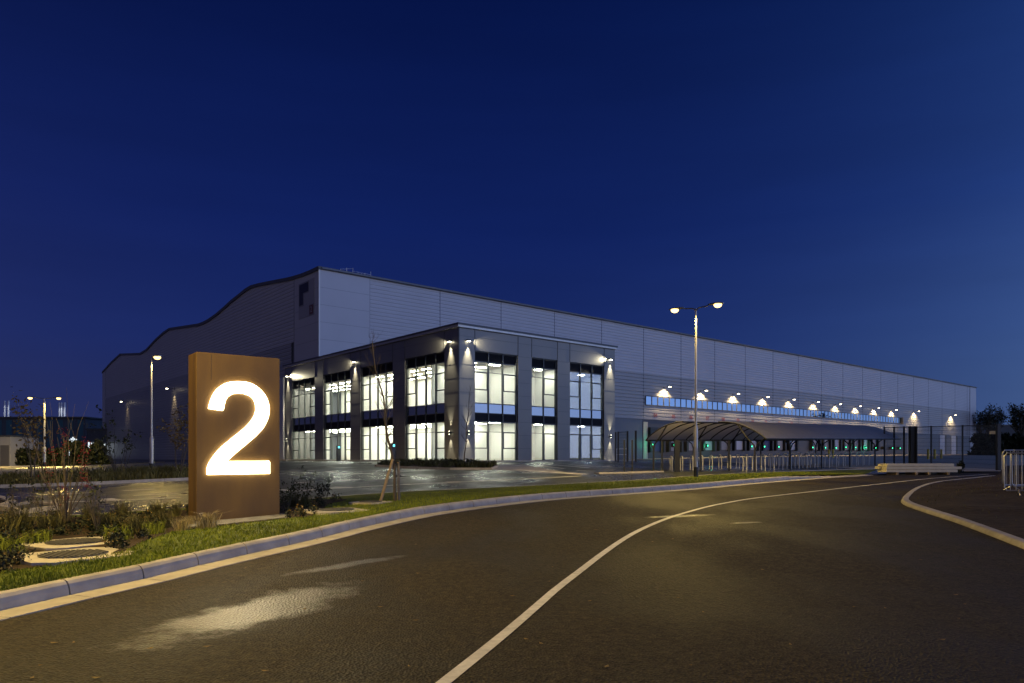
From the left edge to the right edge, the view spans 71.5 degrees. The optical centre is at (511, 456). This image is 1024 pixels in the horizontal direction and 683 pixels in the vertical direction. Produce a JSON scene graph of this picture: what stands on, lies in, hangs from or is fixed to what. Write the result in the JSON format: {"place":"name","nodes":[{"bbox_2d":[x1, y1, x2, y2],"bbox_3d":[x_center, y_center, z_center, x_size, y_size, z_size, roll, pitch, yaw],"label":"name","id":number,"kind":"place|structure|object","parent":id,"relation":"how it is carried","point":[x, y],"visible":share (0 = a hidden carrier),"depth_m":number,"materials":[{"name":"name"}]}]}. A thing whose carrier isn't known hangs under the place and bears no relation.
{"place":"outdoors","nodes":[
{"label":"outdoors","id":0,"kind":"place"},
{"bbox_2d":[1,470,25,479],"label":"ornamental grass","id":1,"kind":"object","parent":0,"point":[12,473],"depth_m":25.41,"materials":[{"name":"green plant"}]},
{"bbox_2d":[16,503,47,507],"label":"paved island","id":2,"kind":"structure","parent":0,"point":[21,506],"depth_m":16.82,"materials":[{"name":"concrete"}]},
{"bbox_2d":[0,468,104,476],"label":"service road","id":3,"kind":"structure","parent":0,"point":[25,470],"depth_m":39.35,"materials":[{"name":"grey asphalt"}]},
{"bbox_2d":[2,471,186,484],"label":"planting island","id":4,"kind":"structure","parent":0,"point":[119,479],"depth_m":27.36,"materials":[{"name":"green plant"}]},
{"bbox_2d":[9,390,58,482],"bbox_3d":[-16.782,-0.644,24.809,0.944,3.445,1.680,0,0,24],"label":"young tree","id":5,"kind":"object","parent":4,"relation":"on","point":[28,426],"visible":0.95,"depth_m":24.78,"materials":[{"name":"brown plant"}]},
{"bbox_2d":[0,464,187,484],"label":"grass","id":6,"kind":"structure","parent":4,"relation":"on","point":[103,475],"depth_m":27.34,"materials":[{"name":"green plant"}]},
{"bbox_2d":[85,405,141,471],"bbox_3d":[-16.520,-0.575,29.512,1.443,3.081,2.131,0,0,0],"label":"shrub","id":7,"kind":"object","parent":4,"relation":"on","point":[113,451],"visible":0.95,"depth_m":29.68,"materials":[{"name":"brown plant"}]},
{"bbox_2d":[156,403,187,475],"bbox_3d":[-13.698,-0.829,30.001,2.149,3.592,1.659,0,0,36],"label":"young tree","id":8,"kind":"object","parent":4,"relation":"on","point":[183,422],"visible":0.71,"depth_m":29.90,"materials":[{"name":"brown plant"}]},
{"bbox_2d":[132,464,157,475],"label":"ornamental grass","id":9,"kind":"object","parent":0,"point":[142,468],"depth_m":29.09,"materials":[{"name":"green plant"}]},
{"bbox_2d":[141,520,167,534],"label":"ornamental grass","id":10,"kind":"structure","parent":0,"point":[156,529],"depth_m":11.79,"materials":[{"name":"green plant"}]},
{"bbox_2d":[152,464,174,474],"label":"ornamental grass","id":11,"kind":"object","parent":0,"point":[164,468],"depth_m":29.68,"materials":[{"name":"green plant"}]},
{"bbox_2d":[0,469,876,590],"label":"verge","id":12,"kind":"structure","parent":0,"point":[372,496],"depth_m":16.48,"materials":[{"name":"green plant"}]},
{"bbox_2d":[23,536,109,549],"bbox_3d":[-6.658,1.361,10.864,1.248,0.156,1.248,0,0,33],"label":"manhole cover","id":13,"kind":"object","parent":12,"relation":"on","point":[66,543],"visible":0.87,"depth_m":10.55,"materials":[{"name":"concrete"}]},
{"bbox_2d":[13,547,130,565],"bbox_3d":[-5.788,1.347,9.392,1.248,0.156,1.248,0,0,38],"label":"manhole cover","id":14,"kind":"object","parent":12,"relation":"on","point":[48,557],"visible":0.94,"depth_m":9.19,"materials":[{"name":"concrete"}]},
{"bbox_2d":[0,498,346,569],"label":"planting bed","id":15,"kind":"object","parent":12,"relation":"on","point":[136,540],"visible":0.23,"depth_m":12.09,"materials":[{"name":"soil"}]},
{"bbox_2d":[0,534,29,551],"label":"ornamental grass","id":16,"kind":"object","parent":15,"relation":"on","point":[6,545],"depth_m":9.88,"materials":[{"name":"green plant"}]},
{"bbox_2d":[0,512,34,535],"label":"ornamental grass","id":17,"kind":"object","parent":15,"relation":"on","point":[8,522],"depth_m":11.62,"materials":[{"name":"green plant"}]},
{"bbox_2d":[2,463,52,520],"bbox_3d":[-8.754,0.727,12.758,0.870,1.219,0.623,0,0,35],"label":"shrub","id":18,"kind":"object","parent":15,"relation":"on","point":[15,503],"visible":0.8,"depth_m":12.71,"materials":[{"name":"green plant"}]},
{"bbox_2d":[4,500,54,531],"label":"ornamental grass","id":19,"kind":"object","parent":15,"relation":"on","point":[27,510],"depth_m":12.18,"materials":[{"name":"green plant"}]},
{"bbox_2d":[17,528,54,542],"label":"ornamental grass","id":20,"kind":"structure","parent":15,"relation":"on","point":[36,535],"depth_m":10.81,"materials":[{"name":"green plant"}]},
{"bbox_2d":[14,512,75,534],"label":"ornamental grass","id":21,"kind":"object","parent":15,"relation":"on","point":[51,520],"depth_m":11.90,"materials":[{"name":"green plant"}]},
{"bbox_2d":[17,456,74,522],"bbox_3d":[-8.218,0.662,12.690,1.228,1.354,0.541,0,0,18],"label":"shrub","id":22,"kind":"object","parent":15,"relation":"on","point":[41,492],"visible":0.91,"depth_m":12.58,"materials":[{"name":"brown plant"}]},
{"bbox_2d":[20,388,94,525],"bbox_3d":[-8.336,0.042,13.138,1.224,2.584,1.247,0,0,-24],"label":"berry shrub","id":23,"kind":"object","parent":15,"relation":"on","point":[64,506],"visible":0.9,"depth_m":12.92,"materials":[{"name":"red plant"}]},
{"bbox_2d":[69,450,106,529],"bbox_3d":[-7.215,0.601,12.202,0.646,1.502,0.740,0,0,0],"label":"shrub","id":24,"kind":"object","parent":15,"relation":"on","point":[95,507],"visible":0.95,"depth_m":12.13,"materials":[{"name":"brown plant"}]},
{"bbox_2d":[74,501,102,519],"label":"ornamental grass","id":25,"kind":"object","parent":15,"relation":"on","point":[85,513],"depth_m":13.57,"materials":[{"name":"green plant"}]},
{"bbox_2d":[80,510,122,529],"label":"ornamental grass","id":26,"kind":"object","parent":15,"relation":"on","point":[108,519],"depth_m":12.43,"materials":[{"name":"green plant"}]},
{"bbox_2d":[98,524,133,540],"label":"ornamental grass","id":27,"kind":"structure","parent":15,"relation":"on","point":[126,536],"depth_m":11.10,"materials":[{"name":"green plant"}]},
{"bbox_2d":[104,497,135,517],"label":"ornamental grass","id":28,"kind":"object","parent":15,"relation":"on","point":[124,508],"depth_m":13.59,"materials":[{"name":"green plant"}]},
{"bbox_2d":[112,511,160,533],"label":"ornamental grass","id":29,"kind":"object","parent":15,"relation":"on","point":[136,522],"depth_m":11.88,"materials":[{"name":"green plant"}]},
{"bbox_2d":[141,498,171,517],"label":"ornamental grass","id":30,"kind":"object","parent":15,"relation":"on","point":[158,506],"depth_m":14.08,"materials":[{"name":"green plant"}]},
{"bbox_2d":[139,507,184,527],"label":"ornamental grass","id":31,"kind":"object","parent":15,"relation":"on","point":[164,517],"depth_m":12.70,"materials":[{"name":"green plant"}]},
{"bbox_2d":[0,492,342,572],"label":"ground cover","id":32,"kind":"object","parent":15,"relation":"on","point":[4,559],"visible":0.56,"depth_m":11.77,"materials":[{"name":"green plant"}]},
{"bbox_2d":[164,500,184,516],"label":"ornamental grass","id":33,"kind":"object","parent":15,"relation":"on","point":[177,510],"depth_m":14.52,"materials":[{"name":"green plant"}]},
{"bbox_2d":[167,517,198,530],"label":"ornamental grass","id":34,"kind":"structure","parent":15,"relation":"on","point":[183,525],"depth_m":12.24,"materials":[{"name":"plant"}]},
{"bbox_2d":[172,515,198,523],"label":"ornamental grass","id":35,"kind":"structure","parent":15,"relation":"on","point":[190,518],"depth_m":13.19,"materials":[{"name":"plant"}]},
{"bbox_2d":[185,510,225,528],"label":"ornamental grass","id":36,"kind":"object","parent":15,"relation":"on","point":[206,521],"depth_m":12.45,"materials":[{"name":"plant"}]},
{"bbox_2d":[188,513,286,526],"bbox_3d":[-5.543,1.215,14.043,2.213,0.082,2.013,0,0,-41],"label":"gravel margin","id":37,"kind":"object","parent":15,"relation":"on","point":[245,519],"visible":0.32,"depth_m":13.73,"materials":[{"name":"beige gravel"}]},
{"bbox_2d":[188,352,279,520],"bbox_3d":[-5.576,-0.248,14.318,1.612,3.526,0.663,0,0,-38],"label":"numeral sign","id":38,"kind":"object","parent":37,"relation":"on","point":[233,436],"visible":1,"depth_m":14.02,"materials":[{"name":"metal"}]},
{"bbox_2d":[280,480,296,509],"bbox_3d":[-4.904,0.875,15.327,0.546,0.749,0.533,0,0,0],"label":"shrub","id":39,"kind":"object","parent":15,"relation":"on","point":[288,497],"visible":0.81,"depth_m":15.30,"materials":[{"name":"green plant"}]},
{"bbox_2d":[285,492,303,506],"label":"ornamental grass","id":40,"kind":"object","parent":15,"relation":"on","point":[293,501],"depth_m":16.58,"materials":[{"name":"green plant"}]},
{"bbox_2d":[288,465,316,506],"bbox_3d":[-4.779,0.717,16.401,0.771,1.035,0.406,0,0,22],"label":"shrub","id":41,"kind":"object","parent":15,"relation":"on","point":[306,493],"visible":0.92,"depth_m":16.43,"materials":[{"name":"green plant"}]},
{"bbox_2d":[293,493,315,507],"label":"ornamental grass","id":42,"kind":"object","parent":15,"relation":"on","point":[303,501],"depth_m":16.34,"materials":[{"name":"green plant"}]},
{"bbox_2d":[309,475,332,501],"bbox_3d":[-4.697,0.833,17.690,0.673,0.742,0.551,0,0,0],"label":"shrub","id":43,"kind":"object","parent":15,"relation":"on","point":[320,490],"visible":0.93,"depth_m":17.60,"materials":[{"name":"green plant"}]},
{"bbox_2d":[304,507,366,514],"bbox_3d":[-3.691,1.172,14.901,1.154,0.156,1.154,0,0,-40],"label":"manhole cover","id":44,"kind":"object","parent":12,"relation":"on","point":[323,511],"visible":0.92,"depth_m":14.62,"materials":[{"name":"concrete"}]},
{"bbox_2d":[348,500,389,504],"bbox_3d":[-3.421,1.152,17.215,0.858,0.156,0.858,0,0,21],"label":"manhole cover","id":45,"kind":"object","parent":12,"relation":"on","point":[366,502],"visible":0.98,"depth_m":16.97,"materials":[{"name":"concrete"}]},
{"bbox_2d":[364,328,399,500],"bbox_3d":[-3.209,-0.997,17.670,0.827,4.540,1.119,0,0,36],"label":"young tree","id":46,"kind":"object","parent":12,"relation":"on","point":[393,464],"visible":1,"depth_m":17.69,"materials":[{"name":"brown plant"}]},
{"bbox_2d":[669,302,723,476],"bbox_3d":[7.758,-2.621,30.000,2.353,7.558,0.325,0,0,35],"label":"street lamp","id":47,"kind":"object","parent":12,"relation":"on","point":[715,304],"visible":0.98,"depth_m":29.95,"materials":[{"name":"metal"}]},
{"bbox_2d":[0,459,903,515],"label":"car park","id":48,"kind":"structure","parent":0,"point":[372,476],"depth_m":30.40,"materials":[{"name":"grey asphalt"}]},
{"bbox_2d":[0,495,15,505],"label":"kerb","id":49,"kind":"structure","parent":48,"relation":"on","point":[3,498],"depth_m":17.61,"materials":[{"name":"concrete"}]},
{"bbox_2d":[0,435,40,465],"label":"substation kiosk","id":50,"kind":"object","parent":48,"relation":"on","point":[8,447],"visible":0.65,"depth_m":66.03,"materials":[{"name":"grey"}]},
{"bbox_2d":[0,445,8,465],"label":"door","id":51,"kind":"structure","parent":50,"relation":"in","point":[4,449],"depth_m":65.97,"materials":[{"name":"grey metal"}]},
{"bbox_2d":[0,500,61,513],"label":"kerb","id":52,"kind":"structure","parent":48,"relation":"on","point":[3,508],"depth_m":16.12,"materials":[{"name":"concrete"}]},
{"bbox_2d":[27,397,61,466],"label":"street lamp","id":53,"kind":"object","parent":48,"relation":"on","point":[44,447],"visible":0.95,"depth_m":57.95,"materials":[{"name":"metal"}]},
{"bbox_2d":[0,477,187,487],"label":"kerb","id":54,"kind":"structure","parent":48,"relation":"on","point":[106,482],"depth_m":25.86,"materials":[{"name":"concrete"}]},
{"bbox_2d":[0,459,287,467],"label":"kerb","id":55,"kind":"structure","parent":48,"relation":"on","point":[114,463],"depth_m":66.05,"materials":[{"name":"concrete"}]},
{"bbox_2d":[149,355,161,467],"bbox_3d":[-17.872,-2.003,35.622,0.859,6.136,0.324,0,0,34],"label":"street lamp","id":56,"kind":"object","parent":48,"relation":"on","point":[151,440],"visible":0.93,"depth_m":35.75,"materials":[{"name":"metal"}]},
{"bbox_2d":[14,464,602,502],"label":"bay markings","id":57,"kind":"object","parent":48,"relation":"on","point":[112,499],"visible":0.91,"depth_m":26.14,"materials":[{"name":"paint"}]},
{"bbox_2d":[336,445,340,460],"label":"charging post","id":58,"kind":"object","parent":48,"relation":"on","point":[338,452],"visible":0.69,"depth_m":61.92,"materials":[{"name":"grey metal"}]},
{"bbox_2d":[391,443,396,459],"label":"charging post","id":59,"kind":"object","parent":48,"relation":"on","point":[393,450],"visible":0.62,"depth_m":51.92,"materials":[{"name":"grey metal"}]},
{"bbox_2d":[375,464,497,469],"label":"kerb","id":60,"kind":"structure","parent":48,"relation":"on","point":[442,468],"depth_m":38.81,"materials":[{"name":"concrete"}]},
{"bbox_2d":[385,463,493,467],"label":"planting island","id":61,"kind":"structure","parent":60,"relation":"on","point":[412,465],"depth_m":40.89,"materials":[{"name":"plant"}]},
{"bbox_2d":[377,458,497,467],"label":"low hedge","id":62,"kind":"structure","parent":61,"relation":"on","point":[451,462],"depth_m":41.54,"materials":[{"name":"green plant"}]},
{"bbox_2d":[456,383,475,460],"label":"young tree","id":63,"kind":"object","parent":61,"relation":"on","point":[467,423],"visible":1,"depth_m":44.99,"materials":[{"name":"brown plant"}]},
{"bbox_2d":[0,468,874,517],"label":"edging","id":64,"kind":"object","parent":48,"relation":"on","point":[566,483],"visible":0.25,"depth_m":25.41,"materials":[{"name":"concrete"}]},
{"bbox_2d":[615,431,636,461],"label":"fence","id":65,"kind":"object","parent":48,"relation":"on","point":[621,436],"visible":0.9,"depth_m":55.52,"materials":[{"name":"black metal"}]},
{"bbox_2d":[594,471,663,473],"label":"kerb","id":66,"kind":"structure","parent":48,"relation":"on","point":[626,472],"depth_m":34.12,"materials":[{"name":"concrete"}]},
{"bbox_2d":[623,440,729,471],"bbox_3d":[8.498,0.057,35.956,5.872,1.836,0.889,0,0,-11],"label":"fence","id":67,"kind":"object","parent":48,"relation":"on","point":[676,455],"visible":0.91,"depth_m":35.81,"materials":[{"name":"metal"}]},
{"bbox_2d":[718,421,900,471],"bbox_3d":[17.852,-0.610,41.413,16.174,2.979,2.780,0,0,-40],"label":"bike shelter","id":68,"kind":"object","parent":48,"relation":"on","point":[786,431],"visible":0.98,"depth_m":39.76,"materials":[{"name":"grey metal"}]},
{"bbox_2d":[288,459,634,461],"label":"footpath","id":69,"kind":"structure","parent":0,"point":[466,461],"depth_m":56.88,"materials":[{"name":"grey concrete"}]},
{"bbox_2d":[0,472,1023,682],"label":"access road","id":70,"kind":"structure","parent":0,"point":[441,589],"depth_m":7.17,"materials":[{"name":"grey asphalt"}]},
{"bbox_2d":[436,474,985,682],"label":"line","id":71,"kind":"object","parent":70,"relation":"on","point":[452,675],"visible":1,"depth_m":6.86,"materials":[{"name":"paint"}]},
{"bbox_2d":[875,464,961,474],"bbox_3d":[18.873,0.599,33.051,3.638,0.545,0.820,0,0,-2],"label":"concrete barrier","id":72,"kind":"object","parent":70,"relation":"on","point":[913,469],"visible":0.97,"depth_m":32.70,"materials":[{"name":"grey concrete"}]},
{"bbox_2d":[0,0,1023,424],"label":"sky","id":73,"kind":"structure","parent":0,"point":[846,177],"materials":[{"name":"blue"}]},
{"bbox_2d":[492,464,578,474],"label":"footway","id":74,"kind":"structure","parent":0,"point":[528,468],"depth_m":39.83,"materials":[{"name":"grey concrete"}]},
{"bbox_2d":[637,454,1023,470],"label":"service yard","id":75,"kind":"structure","parent":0,"point":[888,459],"depth_m":64.31,"materials":[{"name":"concrete"}]},
{"bbox_2d":[883,426,915,463],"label":"fence","id":76,"kind":"object","parent":75,"relation":"on","point":[911,444],"visible":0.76,"depth_m":44.56,"materials":[{"name":"black metal"}]},
{"bbox_2d":[916,424,1000,471],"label":"gate","id":77,"kind":"structure","parent":75,"relation":"on","point":[997,447],"depth_m":40.37,"materials":[{"name":"black metal"}]},
{"bbox_2d":[972,403,1003,432],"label":"tree","id":78,"kind":"object","parent":75,"relation":"on","point":[990,417],"visible":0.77,"depth_m":193.32,"materials":[{"name":"green plant"}]},
{"bbox_2d":[976,408,1008,434],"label":"bare tree","id":79,"kind":"object","parent":75,"relation":"on","point":[999,421],"visible":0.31,"depth_m":197.79,"materials":[{"name":"green plant"}]},
{"bbox_2d":[967,432,1023,454],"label":"hedge","id":80,"kind":"object","parent":75,"relation":"on","point":[1012,442],"visible":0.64,"depth_m":149.39,"materials":[{"name":"green plant"}]},
{"bbox_2d":[707,461,995,474],"bbox_3d":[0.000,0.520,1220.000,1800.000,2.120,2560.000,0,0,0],"label":"ground","id":81,"kind":"structure","parent":0,"point":[904,472],"depth_m":37.93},
{"bbox_2d":[7,401,9,416],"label":"flue stack","id":82,"kind":"object","parent":81,"relation":"on","point":[8,408],"visible":0.35,"depth_m":184.83,"materials":[{"name":"silver metal"}]},
{"bbox_2d":[0,417,101,452],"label":"distant building","id":83,"kind":"structure","parent":81,"relation":"on","point":[64,423],"depth_m":180.00,"materials":[{"name":"grey"}]},
{"bbox_2d":[15,439,112,466],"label":"hedge","id":84,"kind":"object","parent":81,"relation":"on","point":[96,454],"visible":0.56,"depth_m":67.36,"materials":[{"name":"green plant"}]},
{"bbox_2d":[85,428,106,453],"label":"distant building","id":85,"kind":"structure","parent":81,"relation":"on","point":[92,436],"depth_m":150.00,"materials":[{"name":"grey"}]},
{"bbox_2d":[280,322,617,460],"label":"office block","id":86,"kind":"structure","parent":81,"relation":"on","point":[540,397],"depth_m":59.10,"materials":[{"name":"grey metal"},{"name":"glass"},{"name":"dark metal"}]},
{"bbox_2d":[293,377,314,459],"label":"window","id":87,"kind":"structure","parent":86,"relation":"in","point":[300,424],"depth_m":72.90,"materials":[{"name":"grey"}]},
{"bbox_2d":[324,370,349,459],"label":"window","id":88,"kind":"structure","parent":86,"relation":"in","point":[332,421],"depth_m":67.57,"materials":[{"name":"grey"}]},
{"bbox_2d":[362,362,392,459],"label":"window","id":89,"kind":"structure","parent":86,"relation":"in","point":[371,418],"depth_m":61.53,"materials":[{"name":"grey"}]},
{"bbox_2d":[406,352,443,459],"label":"window","id":90,"kind":"structure","parent":86,"relation":"in","point":[417,414],"depth_m":55.99,"materials":[{"name":"grey"}]},
{"bbox_2d":[475,351,516,459],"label":"window","id":91,"kind":"structure","parent":86,"relation":"in","point":[487,412],"depth_m":54.66,"materials":[{"name":"grey"}]},
{"bbox_2d":[532,358,556,459],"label":"window","id":92,"kind":"structure","parent":86,"relation":"in","point":[542,415],"depth_m":57.83,"materials":[{"name":"grey"}]},
{"bbox_2d":[570,362,602,459],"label":"window","id":93,"kind":"structure","parent":86,"relation":"in","point":[579,417],"depth_m":61.07,"materials":[{"name":"grey"}]},
{"bbox_2d":[102,266,976,461],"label":"warehouse","id":94,"kind":"structure","parent":81,"relation":"on","point":[317,311],"depth_m":109.76,"materials":[{"name":"grey metal"}]},
{"bbox_2d":[645,396,901,422],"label":"ribbon window","id":95,"kind":"structure","parent":94,"relation":"in","point":[649,400],"depth_m":124.79,"materials":[{"name":"blue glass"}]},
{"bbox_2d":[940,435,943,453],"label":"doorway","id":96,"kind":"structure","parent":94,"relation":"in","point":[940,435],"depth_m":179.36,"materials":[{"name":"grey metal"}]},
{"bbox_2d":[951,436,955,453],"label":"doorway","id":97,"kind":"structure","parent":94,"relation":"in","point":[951,436],"depth_m":184.25,"materials":[{"name":"grey metal"}]},
{"bbox_2d":[645,421,819,470],"bbox_3d":[14.386,-0.611,42.082,17.338,2.876,2.410,0,0,-40],"label":"bike shelter","id":98,"kind":"object","parent":81,"relation":"on","point":[707,431],"visible":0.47,"depth_m":39.42,"materials":[{"name":"grey metal"}]},
{"bbox_2d":[956,458,965,473],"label":"shrub","id":99,"kind":"object","parent":81,"relation":"on","point":[961,464],"visible":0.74,"depth_m":33.27,"materials":[{"name":"green plant"}]},
{"bbox_2d":[901,475,1023,548],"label":"kerb","id":100,"kind":"structure","parent":81,"relation":"on","point":[996,533],"depth_m":13.59,"materials":[{"name":"concrete"}]},
{"bbox_2d":[977,425,1023,435],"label":"distant building","id":101,"kind":"structure","parent":81,"relation":"on","point":[1007,429],"depth_m":230.00,"materials":[{"name":"grey"}]},
{"bbox_2d":[997,403,1023,454],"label":"tree","id":102,"kind":"object","parent":81,"relation":"on","point":[1016,414],"visible":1,"depth_m":149.72,"materials":[{"name":"green plant"}]},
{"bbox_2d":[909,465,1023,538],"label":"soil bank","id":103,"kind":"structure","parent":0,"point":[1009,512],"depth_m":16.90,"materials":[{"name":"brown soil"}]},
{"bbox_2d":[1002,450,1023,489],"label":"crowd barrier","id":104,"kind":"object","parent":103,"relation":"on","point":[1006,484],"visible":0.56,"depth_m":19.26,"materials":[{"name":"metal"}]},
{"bbox_2d":[1003,452,1023,495],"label":"crowd barrier","id":105,"kind":"object","parent":103,"relation":"on","point":[1018,491],"visible":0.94,"depth_m":17.84,"materials":[{"name":"metal"}]},
{"bbox_2d":[1011,450,1023,489],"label":"crowd barrier","id":106,"kind":"object","parent":103,"relation":"on","point":[1016,485],"visible":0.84,"depth_m":18.68,"materials":[{"name":"metal"}]},
{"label":"kerb bedding","id":107,"kind":"structure","parent":0,"visible":0},
{"bbox_2d":[0,475,856,610],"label":"kerb","id":108,"kind":"structure","parent":107,"relation":"on","point":[22,596],"depth_m":10.33,"materials":[{"name":"concrete"}]},
{"bbox_2d":[0,475,872,620],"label":"channel","id":109,"kind":"object","parent":107,"relation":"on","point":[5,614],"visible":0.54,"depth_m":9.41,"materials":[{"name":"concrete"}]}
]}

